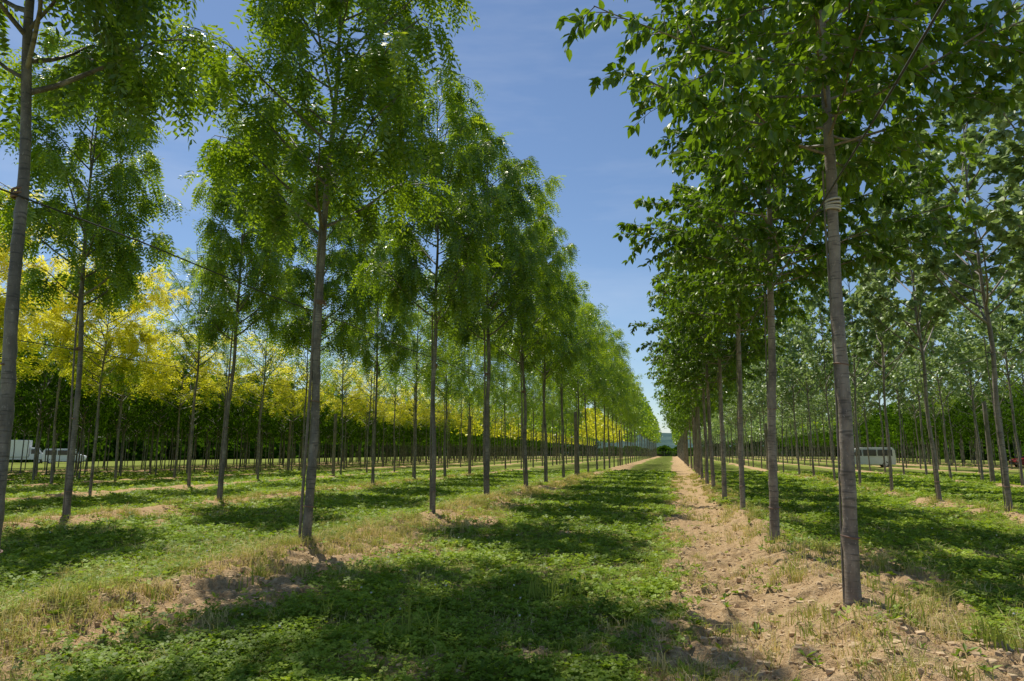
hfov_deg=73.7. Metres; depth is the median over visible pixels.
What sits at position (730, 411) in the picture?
redbud tree
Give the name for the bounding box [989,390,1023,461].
dark green tree
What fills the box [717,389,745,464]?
redbud tree
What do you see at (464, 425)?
young locust tree
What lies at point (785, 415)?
redbud tree
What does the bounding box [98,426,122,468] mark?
dark green tree
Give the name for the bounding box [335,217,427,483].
locust tree
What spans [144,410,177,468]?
dark green tree
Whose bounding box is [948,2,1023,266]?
redbud tree
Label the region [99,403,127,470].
dark green tree
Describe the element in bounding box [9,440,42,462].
truck
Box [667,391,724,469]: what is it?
elm tree
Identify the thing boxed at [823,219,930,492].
redbud tree
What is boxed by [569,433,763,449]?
hill
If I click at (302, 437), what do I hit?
dark green tree
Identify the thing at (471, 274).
locust tree
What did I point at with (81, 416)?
dark green tree
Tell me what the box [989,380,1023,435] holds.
dark green tree
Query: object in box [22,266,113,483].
young locust tree
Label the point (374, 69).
locust tree
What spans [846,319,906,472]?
redbud tree
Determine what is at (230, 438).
dark green tree
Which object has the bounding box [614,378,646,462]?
locust tree
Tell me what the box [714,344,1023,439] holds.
support wire
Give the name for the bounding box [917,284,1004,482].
redbud tree
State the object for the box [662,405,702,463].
elm tree
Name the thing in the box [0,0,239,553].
locust tree
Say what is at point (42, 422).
dark green tree
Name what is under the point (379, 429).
dark green tree
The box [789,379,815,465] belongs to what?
redbud tree
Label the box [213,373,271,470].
dark green tree
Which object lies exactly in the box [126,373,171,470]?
dark green tree
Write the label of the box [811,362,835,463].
redbud tree
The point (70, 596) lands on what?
dry grass
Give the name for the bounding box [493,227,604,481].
locust tree
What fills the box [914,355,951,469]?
redbud tree
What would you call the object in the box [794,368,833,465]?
redbud tree
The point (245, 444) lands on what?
dark green tree
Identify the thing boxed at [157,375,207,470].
dark green tree
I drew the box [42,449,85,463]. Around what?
van
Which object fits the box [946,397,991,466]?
dark green tree
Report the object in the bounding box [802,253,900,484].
redbud tree
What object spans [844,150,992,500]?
redbud tree
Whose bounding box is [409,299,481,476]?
locust tree
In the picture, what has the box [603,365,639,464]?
locust tree
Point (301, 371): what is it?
young locust tree
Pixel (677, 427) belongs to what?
elm tree
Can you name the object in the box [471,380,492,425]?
young locust tree
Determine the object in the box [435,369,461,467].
young locust tree
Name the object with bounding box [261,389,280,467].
dark green tree
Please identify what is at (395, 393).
young locust tree
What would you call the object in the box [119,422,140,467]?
dark green tree
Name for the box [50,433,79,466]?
dark green tree
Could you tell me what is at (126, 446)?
dark green tree
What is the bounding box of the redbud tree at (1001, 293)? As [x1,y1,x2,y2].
[976,255,1023,362]
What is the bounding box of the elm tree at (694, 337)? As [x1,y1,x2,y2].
[628,198,799,499]
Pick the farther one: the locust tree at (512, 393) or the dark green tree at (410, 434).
the dark green tree at (410, 434)
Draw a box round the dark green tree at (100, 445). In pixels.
[87,432,116,466]
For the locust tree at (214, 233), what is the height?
11.813 m
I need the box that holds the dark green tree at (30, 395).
[0,336,53,423]
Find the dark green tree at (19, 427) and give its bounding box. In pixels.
[13,419,37,473]
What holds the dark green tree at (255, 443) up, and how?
on the ground at (678, 465)
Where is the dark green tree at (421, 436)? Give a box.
[403,401,429,464]
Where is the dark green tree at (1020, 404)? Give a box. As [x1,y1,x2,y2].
[1008,379,1023,427]
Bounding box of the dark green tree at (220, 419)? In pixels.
[181,372,259,472]
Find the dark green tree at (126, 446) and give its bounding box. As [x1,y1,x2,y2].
[114,435,133,465]
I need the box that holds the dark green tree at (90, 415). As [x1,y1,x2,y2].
[38,353,134,478]
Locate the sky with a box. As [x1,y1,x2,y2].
[0,0,1023,437]
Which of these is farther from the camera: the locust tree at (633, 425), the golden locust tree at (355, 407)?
the locust tree at (633, 425)
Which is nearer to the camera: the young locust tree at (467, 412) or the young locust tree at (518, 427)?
the young locust tree at (467, 412)
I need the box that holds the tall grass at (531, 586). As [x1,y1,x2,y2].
[228,553,1019,654]
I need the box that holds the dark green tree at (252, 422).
[220,373,274,469]
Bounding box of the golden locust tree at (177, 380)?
[129,325,251,476]
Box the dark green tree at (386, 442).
[378,421,401,463]
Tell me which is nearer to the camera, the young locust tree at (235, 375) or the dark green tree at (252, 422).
the young locust tree at (235, 375)
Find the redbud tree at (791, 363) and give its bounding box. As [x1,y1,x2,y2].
[775,299,845,474]
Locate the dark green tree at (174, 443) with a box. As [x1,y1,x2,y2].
[160,429,185,465]
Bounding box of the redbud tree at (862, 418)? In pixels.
[832,397,869,428]
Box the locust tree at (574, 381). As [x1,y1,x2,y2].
[526,253,596,477]
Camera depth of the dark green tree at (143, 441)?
74.21 m
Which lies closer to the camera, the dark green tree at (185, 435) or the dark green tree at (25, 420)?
the dark green tree at (25, 420)
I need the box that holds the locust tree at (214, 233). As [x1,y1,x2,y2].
[178,111,309,499]
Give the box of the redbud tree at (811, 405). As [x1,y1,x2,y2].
[802,365,835,466]
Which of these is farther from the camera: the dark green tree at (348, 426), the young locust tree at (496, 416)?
the young locust tree at (496, 416)
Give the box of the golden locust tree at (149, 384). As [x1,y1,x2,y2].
[58,304,181,479]
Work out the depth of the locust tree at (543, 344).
25.94 m
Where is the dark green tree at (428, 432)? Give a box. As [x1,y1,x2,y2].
[405,406,439,463]
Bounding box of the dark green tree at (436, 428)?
[409,408,447,438]
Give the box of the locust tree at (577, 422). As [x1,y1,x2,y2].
[553,394,589,462]
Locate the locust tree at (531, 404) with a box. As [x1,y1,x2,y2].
[501,352,541,468]
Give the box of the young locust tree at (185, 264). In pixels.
[144,244,250,485]
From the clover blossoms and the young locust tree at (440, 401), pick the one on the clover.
the clover blossoms
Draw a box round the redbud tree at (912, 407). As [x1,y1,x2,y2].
[890,361,937,468]
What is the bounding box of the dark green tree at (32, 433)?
[12,424,47,463]
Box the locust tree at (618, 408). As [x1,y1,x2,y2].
[593,344,632,466]
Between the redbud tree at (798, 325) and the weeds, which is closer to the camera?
the weeds
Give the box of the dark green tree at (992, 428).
[979,391,1015,438]
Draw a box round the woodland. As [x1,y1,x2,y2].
[9,430,1023,462]
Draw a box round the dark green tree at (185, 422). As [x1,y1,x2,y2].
[158,364,216,471]
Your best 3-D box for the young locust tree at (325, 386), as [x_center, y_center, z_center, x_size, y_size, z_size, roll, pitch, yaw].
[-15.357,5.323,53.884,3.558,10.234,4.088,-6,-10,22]
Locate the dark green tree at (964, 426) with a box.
[946,393,1002,462]
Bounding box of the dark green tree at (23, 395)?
[0,342,41,423]
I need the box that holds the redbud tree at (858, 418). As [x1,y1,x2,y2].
[852,386,873,464]
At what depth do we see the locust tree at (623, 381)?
55.44 m
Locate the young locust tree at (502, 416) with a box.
[491,382,517,463]
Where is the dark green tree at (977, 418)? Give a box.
[955,386,1021,463]
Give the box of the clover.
[0,468,1023,680]
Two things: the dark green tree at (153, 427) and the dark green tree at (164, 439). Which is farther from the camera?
the dark green tree at (164, 439)
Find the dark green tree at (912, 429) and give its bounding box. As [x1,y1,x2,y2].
[900,402,945,464]
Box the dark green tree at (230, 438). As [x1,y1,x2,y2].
[221,434,240,456]
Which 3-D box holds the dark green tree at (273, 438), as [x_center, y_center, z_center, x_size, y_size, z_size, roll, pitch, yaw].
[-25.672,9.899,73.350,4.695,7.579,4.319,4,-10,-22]
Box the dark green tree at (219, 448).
[201,435,230,462]
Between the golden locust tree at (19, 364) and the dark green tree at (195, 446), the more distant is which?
the dark green tree at (195, 446)
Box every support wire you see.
[0,188,650,443]
[1,337,598,439]
[682,0,946,436]
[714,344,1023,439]
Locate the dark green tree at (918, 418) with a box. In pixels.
[912,398,954,458]
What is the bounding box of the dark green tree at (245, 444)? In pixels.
[232,430,252,465]
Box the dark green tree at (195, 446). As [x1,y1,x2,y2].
[187,428,205,465]
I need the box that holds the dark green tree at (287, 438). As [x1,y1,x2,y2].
[272,409,302,454]
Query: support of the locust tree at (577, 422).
on the ground at (678, 465)
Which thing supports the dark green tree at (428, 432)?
on the ground at (678, 465)
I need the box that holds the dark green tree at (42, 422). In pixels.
[0,338,100,476]
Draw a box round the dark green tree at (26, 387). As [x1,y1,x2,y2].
[0,319,97,480]
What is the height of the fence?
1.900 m
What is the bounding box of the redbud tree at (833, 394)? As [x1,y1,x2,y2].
[822,348,876,469]
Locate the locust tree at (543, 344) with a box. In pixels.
[457,175,582,487]
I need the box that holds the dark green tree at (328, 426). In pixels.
[297,385,344,468]
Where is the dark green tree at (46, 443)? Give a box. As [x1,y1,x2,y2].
[31,422,62,469]
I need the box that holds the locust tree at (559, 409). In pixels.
[535,371,570,464]
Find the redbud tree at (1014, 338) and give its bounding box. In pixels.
[1011,333,1023,366]
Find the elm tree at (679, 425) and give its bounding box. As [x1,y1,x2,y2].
[657,397,701,466]
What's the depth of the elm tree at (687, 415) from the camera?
48.98 m
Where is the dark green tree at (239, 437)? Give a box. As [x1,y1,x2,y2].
[232,433,253,465]
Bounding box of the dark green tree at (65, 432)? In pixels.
[40,392,82,472]
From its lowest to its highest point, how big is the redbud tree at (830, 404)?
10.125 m
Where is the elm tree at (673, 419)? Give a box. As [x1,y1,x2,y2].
[656,389,716,468]
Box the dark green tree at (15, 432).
[11,385,40,470]
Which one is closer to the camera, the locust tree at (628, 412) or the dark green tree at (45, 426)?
the dark green tree at (45, 426)
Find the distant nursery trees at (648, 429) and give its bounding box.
[143,374,1023,465]
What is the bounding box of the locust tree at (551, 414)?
[526,360,560,465]
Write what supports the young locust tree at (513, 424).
on the ground at (678, 465)
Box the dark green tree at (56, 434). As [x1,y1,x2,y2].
[35,430,68,439]
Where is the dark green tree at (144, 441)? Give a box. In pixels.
[132,424,164,469]
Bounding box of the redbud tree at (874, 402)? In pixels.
[849,355,889,470]
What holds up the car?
on the ground at (678, 465)
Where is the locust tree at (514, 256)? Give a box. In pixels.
[427,118,562,494]
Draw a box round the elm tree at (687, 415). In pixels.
[652,375,732,471]
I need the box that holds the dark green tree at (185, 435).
[164,419,200,467]
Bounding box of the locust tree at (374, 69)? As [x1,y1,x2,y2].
[152,0,480,541]
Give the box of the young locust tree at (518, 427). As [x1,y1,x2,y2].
[505,388,523,462]
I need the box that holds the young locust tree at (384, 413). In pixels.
[367,371,400,466]
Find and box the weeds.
[0,508,1023,680]
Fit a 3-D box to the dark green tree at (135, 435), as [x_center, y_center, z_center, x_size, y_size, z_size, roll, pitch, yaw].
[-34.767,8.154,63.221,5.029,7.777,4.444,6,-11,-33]
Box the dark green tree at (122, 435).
[100,388,154,472]
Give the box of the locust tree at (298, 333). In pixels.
[251,175,395,458]
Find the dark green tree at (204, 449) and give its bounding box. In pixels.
[198,434,212,465]
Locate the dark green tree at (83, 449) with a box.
[79,433,90,466]
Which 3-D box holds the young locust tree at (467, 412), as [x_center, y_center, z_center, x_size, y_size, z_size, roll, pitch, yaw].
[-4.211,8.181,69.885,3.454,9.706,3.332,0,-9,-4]
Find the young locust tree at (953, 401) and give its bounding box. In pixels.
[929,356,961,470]
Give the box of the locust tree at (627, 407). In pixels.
[601,364,636,465]
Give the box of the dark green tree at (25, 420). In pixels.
[0,356,58,433]
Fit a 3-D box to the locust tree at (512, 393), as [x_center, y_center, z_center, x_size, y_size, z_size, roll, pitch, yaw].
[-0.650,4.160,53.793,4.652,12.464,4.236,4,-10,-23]
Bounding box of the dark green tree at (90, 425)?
[52,385,123,473]
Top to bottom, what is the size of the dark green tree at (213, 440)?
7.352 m
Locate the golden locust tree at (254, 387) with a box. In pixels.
[212,332,307,473]
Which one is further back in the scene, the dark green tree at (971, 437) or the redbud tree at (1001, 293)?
the dark green tree at (971, 437)
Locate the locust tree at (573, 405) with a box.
[555,387,587,463]
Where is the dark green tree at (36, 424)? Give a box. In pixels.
[21,398,82,471]
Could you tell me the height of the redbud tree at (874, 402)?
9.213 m
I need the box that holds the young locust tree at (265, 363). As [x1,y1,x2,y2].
[227,294,306,480]
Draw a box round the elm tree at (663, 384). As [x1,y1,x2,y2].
[654,316,737,475]
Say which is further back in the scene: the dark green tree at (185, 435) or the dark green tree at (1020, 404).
the dark green tree at (185, 435)
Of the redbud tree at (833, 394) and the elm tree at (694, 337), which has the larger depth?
the redbud tree at (833, 394)
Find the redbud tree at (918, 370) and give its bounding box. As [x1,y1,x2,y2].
[896,308,972,479]
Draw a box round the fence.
[509,451,800,456]
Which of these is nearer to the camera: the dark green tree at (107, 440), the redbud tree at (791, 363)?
the redbud tree at (791, 363)
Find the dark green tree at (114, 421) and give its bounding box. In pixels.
[78,366,166,467]
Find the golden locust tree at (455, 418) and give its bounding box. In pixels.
[435,388,473,463]
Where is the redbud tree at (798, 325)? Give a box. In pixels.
[788,287,855,480]
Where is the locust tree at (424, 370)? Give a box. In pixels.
[375,269,463,479]
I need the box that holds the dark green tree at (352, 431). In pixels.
[331,397,371,467]
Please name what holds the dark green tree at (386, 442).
on the ground at (678, 465)
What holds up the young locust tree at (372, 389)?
on the ground at (678, 465)
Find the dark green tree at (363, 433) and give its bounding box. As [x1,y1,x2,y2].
[343,399,382,466]
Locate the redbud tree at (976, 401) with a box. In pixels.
[943,345,1008,472]
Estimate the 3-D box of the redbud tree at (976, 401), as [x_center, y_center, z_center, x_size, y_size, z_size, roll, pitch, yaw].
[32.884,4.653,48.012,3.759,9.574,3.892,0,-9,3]
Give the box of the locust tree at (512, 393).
[479,322,526,468]
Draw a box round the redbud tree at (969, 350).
[943,276,1023,485]
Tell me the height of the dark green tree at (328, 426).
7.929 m
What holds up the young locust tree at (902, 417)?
on the ground at (678, 465)
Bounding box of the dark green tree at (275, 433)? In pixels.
[244,387,285,468]
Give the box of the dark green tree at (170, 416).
[119,345,206,474]
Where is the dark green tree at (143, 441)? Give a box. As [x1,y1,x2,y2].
[132,431,155,465]
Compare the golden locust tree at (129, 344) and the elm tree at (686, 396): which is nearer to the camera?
the golden locust tree at (129, 344)
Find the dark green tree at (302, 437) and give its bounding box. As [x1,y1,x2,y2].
[291,400,326,466]
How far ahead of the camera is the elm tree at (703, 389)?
29.98 m
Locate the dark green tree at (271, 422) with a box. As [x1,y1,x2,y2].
[236,377,292,470]
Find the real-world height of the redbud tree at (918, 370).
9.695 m
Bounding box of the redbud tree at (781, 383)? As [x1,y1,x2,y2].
[762,317,821,475]
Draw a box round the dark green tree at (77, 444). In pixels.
[53,396,108,471]
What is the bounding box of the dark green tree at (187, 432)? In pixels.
[175,383,214,470]
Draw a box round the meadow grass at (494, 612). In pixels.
[0,476,1023,680]
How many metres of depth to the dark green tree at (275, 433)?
59.62 m
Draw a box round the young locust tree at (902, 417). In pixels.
[878,375,924,467]
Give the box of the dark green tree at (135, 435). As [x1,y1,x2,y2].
[121,429,151,467]
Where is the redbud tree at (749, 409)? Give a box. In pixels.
[735,362,783,468]
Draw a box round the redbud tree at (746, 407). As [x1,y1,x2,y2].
[730,370,762,466]
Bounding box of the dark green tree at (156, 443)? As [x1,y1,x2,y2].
[147,431,168,466]
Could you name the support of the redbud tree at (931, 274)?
on the ground at (678, 465)
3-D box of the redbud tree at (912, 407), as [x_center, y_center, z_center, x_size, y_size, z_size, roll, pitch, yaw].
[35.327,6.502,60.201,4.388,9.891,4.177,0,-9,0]
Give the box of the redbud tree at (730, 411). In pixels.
[726,383,751,464]
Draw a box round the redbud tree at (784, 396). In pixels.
[760,343,800,472]
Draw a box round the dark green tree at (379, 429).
[360,397,395,439]
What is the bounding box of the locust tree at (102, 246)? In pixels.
[0,21,189,517]
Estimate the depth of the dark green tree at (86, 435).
66.57 m
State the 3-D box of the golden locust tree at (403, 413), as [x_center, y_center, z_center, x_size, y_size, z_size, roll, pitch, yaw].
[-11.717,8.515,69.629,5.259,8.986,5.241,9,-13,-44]
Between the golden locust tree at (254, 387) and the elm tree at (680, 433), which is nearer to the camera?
the golden locust tree at (254, 387)
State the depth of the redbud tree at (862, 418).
80.59 m
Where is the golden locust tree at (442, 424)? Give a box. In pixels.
[412,387,460,463]
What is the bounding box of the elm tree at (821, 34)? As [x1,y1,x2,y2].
[555,0,1023,606]
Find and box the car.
[1008,456,1023,466]
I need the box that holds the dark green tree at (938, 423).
[922,391,968,465]
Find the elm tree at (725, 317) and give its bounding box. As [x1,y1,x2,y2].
[643,114,827,509]
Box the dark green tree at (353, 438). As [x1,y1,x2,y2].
[344,410,367,464]
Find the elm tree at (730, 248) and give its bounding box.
[613,0,984,542]
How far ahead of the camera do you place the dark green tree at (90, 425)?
45.48 m
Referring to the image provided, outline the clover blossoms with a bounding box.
[18,482,1014,626]
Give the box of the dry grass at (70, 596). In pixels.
[0,471,1023,680]
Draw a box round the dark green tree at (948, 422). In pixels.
[923,386,977,465]
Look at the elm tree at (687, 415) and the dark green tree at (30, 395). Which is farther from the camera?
the elm tree at (687, 415)
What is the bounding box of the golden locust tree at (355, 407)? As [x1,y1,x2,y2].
[320,354,387,468]
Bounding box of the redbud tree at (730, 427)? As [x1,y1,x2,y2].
[723,396,737,463]
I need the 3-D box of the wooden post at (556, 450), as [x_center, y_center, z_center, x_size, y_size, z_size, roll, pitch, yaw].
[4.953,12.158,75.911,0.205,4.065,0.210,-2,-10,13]
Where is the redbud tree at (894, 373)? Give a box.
[874,301,951,474]
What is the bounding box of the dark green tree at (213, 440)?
[204,434,232,464]
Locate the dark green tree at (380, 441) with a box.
[368,421,392,459]
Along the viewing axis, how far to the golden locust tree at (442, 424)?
80.61 m
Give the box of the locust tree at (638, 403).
[613,372,643,463]
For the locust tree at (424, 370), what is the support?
on the ground at (678, 465)
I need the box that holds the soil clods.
[1,493,1023,680]
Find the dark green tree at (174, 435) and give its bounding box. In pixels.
[150,428,179,468]
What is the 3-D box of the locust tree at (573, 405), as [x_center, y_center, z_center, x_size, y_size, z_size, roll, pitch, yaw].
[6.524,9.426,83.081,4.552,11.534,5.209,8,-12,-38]
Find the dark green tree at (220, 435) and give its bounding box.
[197,409,242,469]
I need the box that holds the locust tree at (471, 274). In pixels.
[347,63,509,513]
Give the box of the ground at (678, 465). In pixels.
[0,456,1023,680]
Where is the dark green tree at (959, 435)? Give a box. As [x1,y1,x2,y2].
[932,398,972,465]
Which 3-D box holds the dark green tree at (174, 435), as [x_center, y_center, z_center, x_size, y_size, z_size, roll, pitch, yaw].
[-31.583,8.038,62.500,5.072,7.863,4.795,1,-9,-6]
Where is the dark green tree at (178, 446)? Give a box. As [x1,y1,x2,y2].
[166,435,195,464]
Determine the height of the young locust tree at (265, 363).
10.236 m
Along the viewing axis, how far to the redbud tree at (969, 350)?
28.94 m
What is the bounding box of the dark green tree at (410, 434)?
[388,397,425,464]
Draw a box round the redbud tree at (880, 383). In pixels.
[861,323,938,474]
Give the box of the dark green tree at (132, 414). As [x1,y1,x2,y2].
[88,360,176,475]
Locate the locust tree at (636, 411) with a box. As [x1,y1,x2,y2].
[605,362,642,464]
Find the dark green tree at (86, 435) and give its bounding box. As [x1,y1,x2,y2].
[67,427,101,448]
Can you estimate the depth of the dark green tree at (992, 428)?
66.21 m
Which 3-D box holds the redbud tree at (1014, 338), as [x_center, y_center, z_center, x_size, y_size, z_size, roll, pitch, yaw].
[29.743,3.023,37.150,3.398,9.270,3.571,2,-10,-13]
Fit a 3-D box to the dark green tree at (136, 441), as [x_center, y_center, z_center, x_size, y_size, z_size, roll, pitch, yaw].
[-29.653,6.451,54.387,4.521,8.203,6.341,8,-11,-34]
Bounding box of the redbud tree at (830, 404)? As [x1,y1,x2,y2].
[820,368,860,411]
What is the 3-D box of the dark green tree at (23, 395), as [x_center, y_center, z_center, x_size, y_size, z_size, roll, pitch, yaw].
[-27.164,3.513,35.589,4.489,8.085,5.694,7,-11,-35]
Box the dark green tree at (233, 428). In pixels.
[207,382,254,469]
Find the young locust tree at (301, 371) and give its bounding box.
[273,298,342,477]
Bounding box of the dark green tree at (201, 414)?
[154,352,233,473]
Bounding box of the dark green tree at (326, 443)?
[322,395,344,465]
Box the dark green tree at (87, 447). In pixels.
[57,426,103,471]
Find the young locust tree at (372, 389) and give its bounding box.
[337,338,398,472]
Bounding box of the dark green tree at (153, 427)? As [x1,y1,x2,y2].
[105,356,192,472]
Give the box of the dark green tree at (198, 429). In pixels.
[184,377,238,470]
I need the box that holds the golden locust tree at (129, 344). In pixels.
[28,238,192,492]
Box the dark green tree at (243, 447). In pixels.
[235,433,253,464]
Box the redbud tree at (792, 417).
[782,384,820,464]
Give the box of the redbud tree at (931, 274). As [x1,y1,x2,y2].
[859,75,1023,511]
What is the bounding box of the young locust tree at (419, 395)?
[401,345,430,409]
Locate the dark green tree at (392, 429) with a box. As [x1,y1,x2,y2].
[361,396,406,465]
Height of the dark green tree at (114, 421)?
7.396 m
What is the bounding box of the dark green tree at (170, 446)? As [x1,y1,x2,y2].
[160,433,182,466]
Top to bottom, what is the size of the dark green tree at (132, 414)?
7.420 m
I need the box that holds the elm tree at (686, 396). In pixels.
[653,315,747,478]
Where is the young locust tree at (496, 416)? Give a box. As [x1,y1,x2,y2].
[490,382,510,464]
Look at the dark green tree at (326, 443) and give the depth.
76.92 m
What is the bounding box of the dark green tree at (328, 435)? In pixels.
[319,392,351,465]
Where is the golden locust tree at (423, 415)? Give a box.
[387,382,436,447]
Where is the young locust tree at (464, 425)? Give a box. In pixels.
[452,391,468,462]
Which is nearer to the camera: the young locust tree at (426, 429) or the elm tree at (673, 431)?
the young locust tree at (426, 429)
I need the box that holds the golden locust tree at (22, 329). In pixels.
[0,185,85,349]
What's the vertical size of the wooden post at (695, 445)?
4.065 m
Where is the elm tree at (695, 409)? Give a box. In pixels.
[659,368,726,473]
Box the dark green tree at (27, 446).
[16,427,43,468]
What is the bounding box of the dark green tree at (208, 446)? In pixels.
[200,411,218,467]
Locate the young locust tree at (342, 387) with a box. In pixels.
[309,309,374,474]
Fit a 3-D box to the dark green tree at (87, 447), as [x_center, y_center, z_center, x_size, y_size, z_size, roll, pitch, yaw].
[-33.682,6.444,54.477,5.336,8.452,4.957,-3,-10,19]
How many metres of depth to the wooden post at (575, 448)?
38.96 m
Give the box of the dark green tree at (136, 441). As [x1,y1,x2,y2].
[125,375,165,469]
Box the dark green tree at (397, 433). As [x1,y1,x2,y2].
[376,404,412,465]
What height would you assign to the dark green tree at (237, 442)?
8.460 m
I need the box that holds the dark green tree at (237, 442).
[230,383,254,468]
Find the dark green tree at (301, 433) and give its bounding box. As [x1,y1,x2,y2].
[275,389,334,469]
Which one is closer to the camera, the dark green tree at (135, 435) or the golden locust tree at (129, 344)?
the golden locust tree at (129, 344)
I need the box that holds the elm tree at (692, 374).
[642,263,780,488]
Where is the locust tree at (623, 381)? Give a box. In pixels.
[580,324,632,468]
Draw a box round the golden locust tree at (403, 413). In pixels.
[377,384,429,465]
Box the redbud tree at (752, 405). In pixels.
[743,361,776,469]
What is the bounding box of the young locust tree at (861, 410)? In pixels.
[852,375,879,446]
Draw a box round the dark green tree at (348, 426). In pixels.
[319,383,357,468]
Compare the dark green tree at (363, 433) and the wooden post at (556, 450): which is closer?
the dark green tree at (363, 433)
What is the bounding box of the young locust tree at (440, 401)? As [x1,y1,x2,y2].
[411,357,449,463]
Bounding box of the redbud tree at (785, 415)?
[776,387,806,463]
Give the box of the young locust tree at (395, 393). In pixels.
[371,341,420,471]
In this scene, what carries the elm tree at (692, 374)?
on the ground at (678, 465)
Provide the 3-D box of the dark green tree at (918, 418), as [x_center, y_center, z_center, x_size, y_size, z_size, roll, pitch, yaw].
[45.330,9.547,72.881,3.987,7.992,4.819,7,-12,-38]
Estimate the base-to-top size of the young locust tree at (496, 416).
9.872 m
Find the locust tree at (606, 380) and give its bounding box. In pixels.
[556,300,615,472]
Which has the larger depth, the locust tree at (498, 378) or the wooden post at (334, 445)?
the locust tree at (498, 378)
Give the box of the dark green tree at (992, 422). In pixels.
[977,382,1023,468]
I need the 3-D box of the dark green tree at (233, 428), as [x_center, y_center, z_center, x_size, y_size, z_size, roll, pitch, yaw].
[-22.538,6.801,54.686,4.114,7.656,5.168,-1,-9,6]
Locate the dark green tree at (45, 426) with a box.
[17,380,95,473]
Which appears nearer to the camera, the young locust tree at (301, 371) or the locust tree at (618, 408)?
the young locust tree at (301, 371)
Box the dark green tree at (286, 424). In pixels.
[257,377,306,469]
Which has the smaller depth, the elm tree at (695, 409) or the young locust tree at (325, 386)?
the elm tree at (695, 409)
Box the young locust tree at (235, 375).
[205,330,255,421]
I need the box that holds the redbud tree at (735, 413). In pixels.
[728,385,753,465]
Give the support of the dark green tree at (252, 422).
on the ground at (678, 465)
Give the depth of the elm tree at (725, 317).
15.96 m
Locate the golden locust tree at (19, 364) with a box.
[0,269,72,391]
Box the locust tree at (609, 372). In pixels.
[573,315,625,469]
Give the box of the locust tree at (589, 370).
[550,292,612,473]
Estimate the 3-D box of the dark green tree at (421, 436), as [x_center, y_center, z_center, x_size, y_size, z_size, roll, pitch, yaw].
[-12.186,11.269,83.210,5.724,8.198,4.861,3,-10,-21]
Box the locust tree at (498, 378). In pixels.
[466,322,513,471]
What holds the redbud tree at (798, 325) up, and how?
on the ground at (678, 465)
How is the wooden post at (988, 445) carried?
on the ground at (678, 465)
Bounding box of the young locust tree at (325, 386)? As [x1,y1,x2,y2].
[298,348,341,469]
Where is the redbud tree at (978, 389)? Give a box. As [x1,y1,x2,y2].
[958,320,1023,436]
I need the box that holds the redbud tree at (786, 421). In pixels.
[776,389,803,463]
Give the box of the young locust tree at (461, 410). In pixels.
[450,363,476,466]
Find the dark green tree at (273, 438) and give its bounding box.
[264,434,283,461]
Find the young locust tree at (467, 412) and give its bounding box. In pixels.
[462,373,483,465]
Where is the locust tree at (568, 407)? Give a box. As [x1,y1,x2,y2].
[546,375,577,464]
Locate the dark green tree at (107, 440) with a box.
[91,428,122,467]
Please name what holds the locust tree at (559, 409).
on the ground at (678, 465)
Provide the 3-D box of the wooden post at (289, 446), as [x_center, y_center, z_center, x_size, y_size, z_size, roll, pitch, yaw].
[-16.098,7.819,49.333,0.205,4.065,0.210,-2,-10,13]
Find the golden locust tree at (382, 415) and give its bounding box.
[332,370,398,467]
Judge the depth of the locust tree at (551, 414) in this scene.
68.04 m
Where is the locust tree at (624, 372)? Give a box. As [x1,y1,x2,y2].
[582,330,634,467]
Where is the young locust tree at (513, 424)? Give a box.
[500,383,520,463]
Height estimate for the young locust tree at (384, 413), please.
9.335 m
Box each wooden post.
[287,420,291,469]
[331,414,336,475]
[468,416,471,473]
[556,431,557,464]
[574,412,577,474]
[619,430,620,465]
[694,418,696,473]
[765,423,767,469]
[982,402,995,482]
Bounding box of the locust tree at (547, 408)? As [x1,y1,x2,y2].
[508,360,553,466]
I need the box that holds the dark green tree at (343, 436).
[331,395,365,461]
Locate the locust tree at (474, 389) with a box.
[438,315,497,439]
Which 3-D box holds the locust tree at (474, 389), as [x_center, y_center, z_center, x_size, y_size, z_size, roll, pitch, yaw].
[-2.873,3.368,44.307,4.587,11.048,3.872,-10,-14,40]
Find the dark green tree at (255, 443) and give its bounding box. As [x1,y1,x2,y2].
[244,422,272,468]
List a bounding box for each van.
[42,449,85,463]
[854,447,895,466]
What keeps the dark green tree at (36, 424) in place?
on the ground at (678, 465)
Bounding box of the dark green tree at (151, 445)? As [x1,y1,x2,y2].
[140,432,161,466]
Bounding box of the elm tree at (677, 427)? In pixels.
[661,407,691,465]
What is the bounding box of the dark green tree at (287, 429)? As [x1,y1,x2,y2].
[269,382,309,467]
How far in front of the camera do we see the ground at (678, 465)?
7.61 m
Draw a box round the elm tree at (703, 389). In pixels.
[644,298,757,484]
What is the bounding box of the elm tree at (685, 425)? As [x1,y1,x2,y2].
[666,413,706,465]
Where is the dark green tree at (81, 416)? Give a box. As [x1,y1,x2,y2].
[44,346,118,475]
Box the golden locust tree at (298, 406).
[263,361,336,471]
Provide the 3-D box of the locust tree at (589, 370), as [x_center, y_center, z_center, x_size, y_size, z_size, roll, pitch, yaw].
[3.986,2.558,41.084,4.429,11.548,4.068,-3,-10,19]
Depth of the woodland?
146.65 m
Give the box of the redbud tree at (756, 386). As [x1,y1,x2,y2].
[745,332,799,470]
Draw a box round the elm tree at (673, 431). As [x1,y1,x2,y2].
[662,406,691,462]
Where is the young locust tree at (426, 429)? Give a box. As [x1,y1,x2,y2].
[419,384,439,464]
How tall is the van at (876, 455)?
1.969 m
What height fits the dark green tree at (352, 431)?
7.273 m
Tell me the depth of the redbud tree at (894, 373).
39.54 m
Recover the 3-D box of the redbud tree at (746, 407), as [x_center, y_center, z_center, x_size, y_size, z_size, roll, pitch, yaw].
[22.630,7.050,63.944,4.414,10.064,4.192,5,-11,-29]

